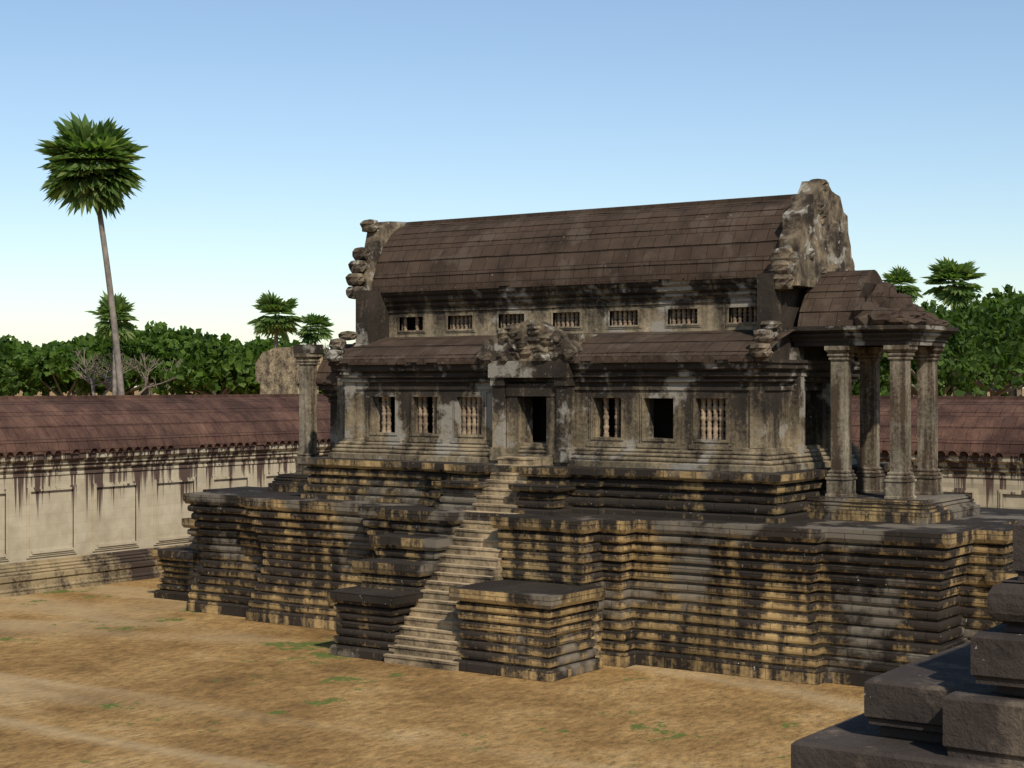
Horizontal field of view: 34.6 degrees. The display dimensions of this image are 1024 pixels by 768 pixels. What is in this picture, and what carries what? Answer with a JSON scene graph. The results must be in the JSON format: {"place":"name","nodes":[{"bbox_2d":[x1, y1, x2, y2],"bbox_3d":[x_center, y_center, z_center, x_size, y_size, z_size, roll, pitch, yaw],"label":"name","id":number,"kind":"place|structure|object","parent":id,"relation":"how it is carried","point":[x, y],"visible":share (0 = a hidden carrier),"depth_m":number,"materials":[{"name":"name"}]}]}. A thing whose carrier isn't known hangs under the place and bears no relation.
{"place":"outdoors","nodes":[
{"label":"outdoors","id":0,"kind":"place"},
{"bbox_2d":[0,387,1023,767],"bbox_3d":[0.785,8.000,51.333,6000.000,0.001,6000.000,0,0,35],"label":"ground","id":1,"kind":"structure","parent":0,"point":[128,675],"depth_m":40.86,"materials":[{"name":"brown soil"}]},
{"bbox_2d":[34,111,147,394],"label":"tall palm","id":2,"kind":"object","parent":1,"relation":"on","point":[88,165],"depth_m":102.72,"materials":[{"name":"green plant"}]},
{"bbox_2d":[0,544,188,597],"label":"wall base","id":3,"kind":"object","parent":1,"relation":"on","point":[39,576],"visible":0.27,"depth_m":64.66,"materials":[{"name":"beige stone"}]},
{"bbox_2d":[0,443,329,563],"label":"gallery wall","id":4,"kind":"structure","parent":3,"relation":"on","point":[51,506],"depth_m":66.58,"materials":[{"name":"beige stone"}]},
{"bbox_2d":[0,394,329,456],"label":"gallery roof","id":5,"kind":"structure","parent":4,"relation":"on","point":[44,425],"depth_m":68.80,"materials":[{"name":"brown stone"}]},
{"bbox_2d":[255,347,322,393],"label":"distant stone gable","id":6,"kind":"structure","parent":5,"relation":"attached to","point":[276,370],"depth_m":80.44,"materials":[{"name":"stone"}]},
{"bbox_2d":[84,290,138,394],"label":"palm","id":7,"kind":"object","parent":1,"relation":"on","point":[123,309],"depth_m":208.88,"materials":[{"name":"green plant"}]},
{"bbox_2d":[69,344,328,394],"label":"bare forest trees","id":8,"kind":"object","parent":1,"relation":"on","point":[108,381],"visible":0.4,"depth_m":221.29,"materials":[{"name":"grey plant"}]},
{"bbox_2d":[247,290,306,347],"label":"palm","id":9,"kind":"object","parent":1,"relation":"on","point":[268,304],"depth_m":188.57,"materials":[{"name":"green plant"}]},
{"bbox_2d":[294,313,334,343],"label":"palm","id":10,"kind":"object","parent":1,"relation":"on","point":[319,323],"depth_m":258.63,"materials":[{"name":"green plant"}]},
{"bbox_2d":[383,456,541,670],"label":"library steps","id":11,"kind":"structure","parent":1,"relation":"on","point":[430,630],"depth_m":47.92,"materials":[{"name":"beige stone"}]},
{"bbox_2d":[8,363,1023,395],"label":"forest trunks","id":12,"kind":"object","parent":1,"relation":"on","point":[1011,391],"visible":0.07,"depth_m":232.66,"materials":[{"name":"brown"}]},
{"bbox_2d":[0,284,1023,395],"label":"forest foliage","id":13,"kind":"object","parent":12,"relation":"on","point":[202,363],"visible":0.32,"depth_m":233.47,"materials":[{"name":"green plant"}]},
{"bbox_2d":[152,463,1023,681],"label":"library stair piers","id":14,"kind":"structure","parent":1,"relation":"on","point":[536,614],"depth_m":46.94,"materials":[{"name":"brown stone"}]},
{"bbox_2d":[183,456,1023,686],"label":"stone platform","id":15,"kind":"structure","parent":1,"relation":"on","point":[796,576],"depth_m":46.36,"materials":[{"name":"brown stone"}]},
{"bbox_2d":[294,353,344,474],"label":"porch columns","id":16,"kind":"structure","parent":15,"relation":"on","point":[307,363],"depth_m":58.96,"materials":[{"name":"grey stone"}]},
{"bbox_2d":[293,344,336,451],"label":"porch entablature","id":17,"kind":"structure","parent":16,"relation":"on","point":[329,390],"depth_m":59.15,"materials":[{"name":"grey stone"}]},
{"bbox_2d":[315,344,350,382],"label":"porch roof","id":18,"kind":"structure","parent":17,"relation":"on","point":[325,373],"depth_m":59.06,"materials":[{"name":"brown stone"}]},
{"bbox_2d":[824,345,943,499],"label":"porch columns","id":19,"kind":"structure","parent":15,"relation":"on","point":[902,481],"depth_m":47.63,"materials":[{"name":"grey stone"}]},
{"bbox_2d":[786,325,958,347],"bbox_3d":[10.507,-1.380,48.249,4.181,0.574,3.323,0,0,35],"label":"porch entablature","id":20,"kind":"object","parent":19,"relation":"on","point":[873,336],"visible":0.97,"depth_m":47.04,"materials":[{"name":"grey stone"}]},
{"bbox_2d":[797,270,948,326],"bbox_3d":[10.684,-2.484,48.009,3.731,1.748,3.303,0,0,35],"label":"porch roof","id":21,"kind":"object","parent":20,"relation":"on","point":[851,298],"visible":0.88,"depth_m":47.46,"materials":[{"name":"brown stone"}]},
{"bbox_2d":[881,266,922,302],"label":"palm","id":22,"kind":"object","parent":1,"relation":"on","point":[898,276],"visible":0.61,"depth_m":213.66,"materials":[{"name":"green plant"}]},
{"bbox_2d":[880,453,1023,508],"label":"enclosure wall","id":23,"kind":"structure","parent":1,"relation":"on","point":[992,482],"depth_m":62.39,"materials":[{"name":"beige stone"}]},
{"bbox_2d":[852,396,1023,457],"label":"gallery roof","id":24,"kind":"structure","parent":23,"relation":"on","point":[987,426],"depth_m":63.28,"materials":[{"name":"brown stone"}]},
{"bbox_2d":[920,256,985,395],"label":"palm","id":25,"kind":"object","parent":1,"relation":"on","point":[943,272],"depth_m":168.62,"materials":[{"name":"green plant"}]},
{"bbox_2d":[0,0,1023,387],"label":"sky","id":26,"kind":"structure","parent":0,"point":[271,130],"materials":[{"name":"blue"}]},
{"bbox_2d":[328,273,859,472],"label":"library walls","id":27,"kind":"structure","parent":0,"point":[778,411],"depth_m":49.97,"materials":[{"name":"grey stone"}]},
{"bbox_2d":[381,307,756,439],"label":"window balusters","id":28,"kind":"object","parent":27,"relation":"in","point":[423,414],"visible":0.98,"depth_m":52.79,"materials":[{"name":"grey stone"}]},
{"bbox_2d":[391,307,753,440],"bbox_3d":[2.535,-0.075,53.831,15.100,5.350,5.100,0,0,35],"label":"library interior","id":29,"kind":"object","parent":27,"relation":"in","point":[663,417],"depth_m":51.69,"materials":[{"name":"black stone"}]},
{"bbox_2d":[326,179,854,364],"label":"carved pediments","id":30,"kind":"object","parent":27,"relation":"on","point":[814,243],"visible":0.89,"depth_m":49.85,"materials":[{"name":"grey stone"}]},
{"bbox_2d":[328,194,859,364],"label":"roof","id":31,"kind":"structure","parent":27,"relation":"on","point":[719,239],"depth_m":52.05,"materials":[{"name":"brown stone"}]},
{"bbox_2d":[382,277,806,336],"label":"clerestory wall","id":32,"kind":"structure","parent":27,"relation":"on","point":[714,302],"depth_m":52.19,"materials":[{"name":"grey stone"}]},
{"bbox_2d":[791,520,1023,767],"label":"stone blocks","id":33,"kind":"structure","parent":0,"point":[960,706],"depth_m":13.32,"materials":[{"name":"stone"}]}
]}

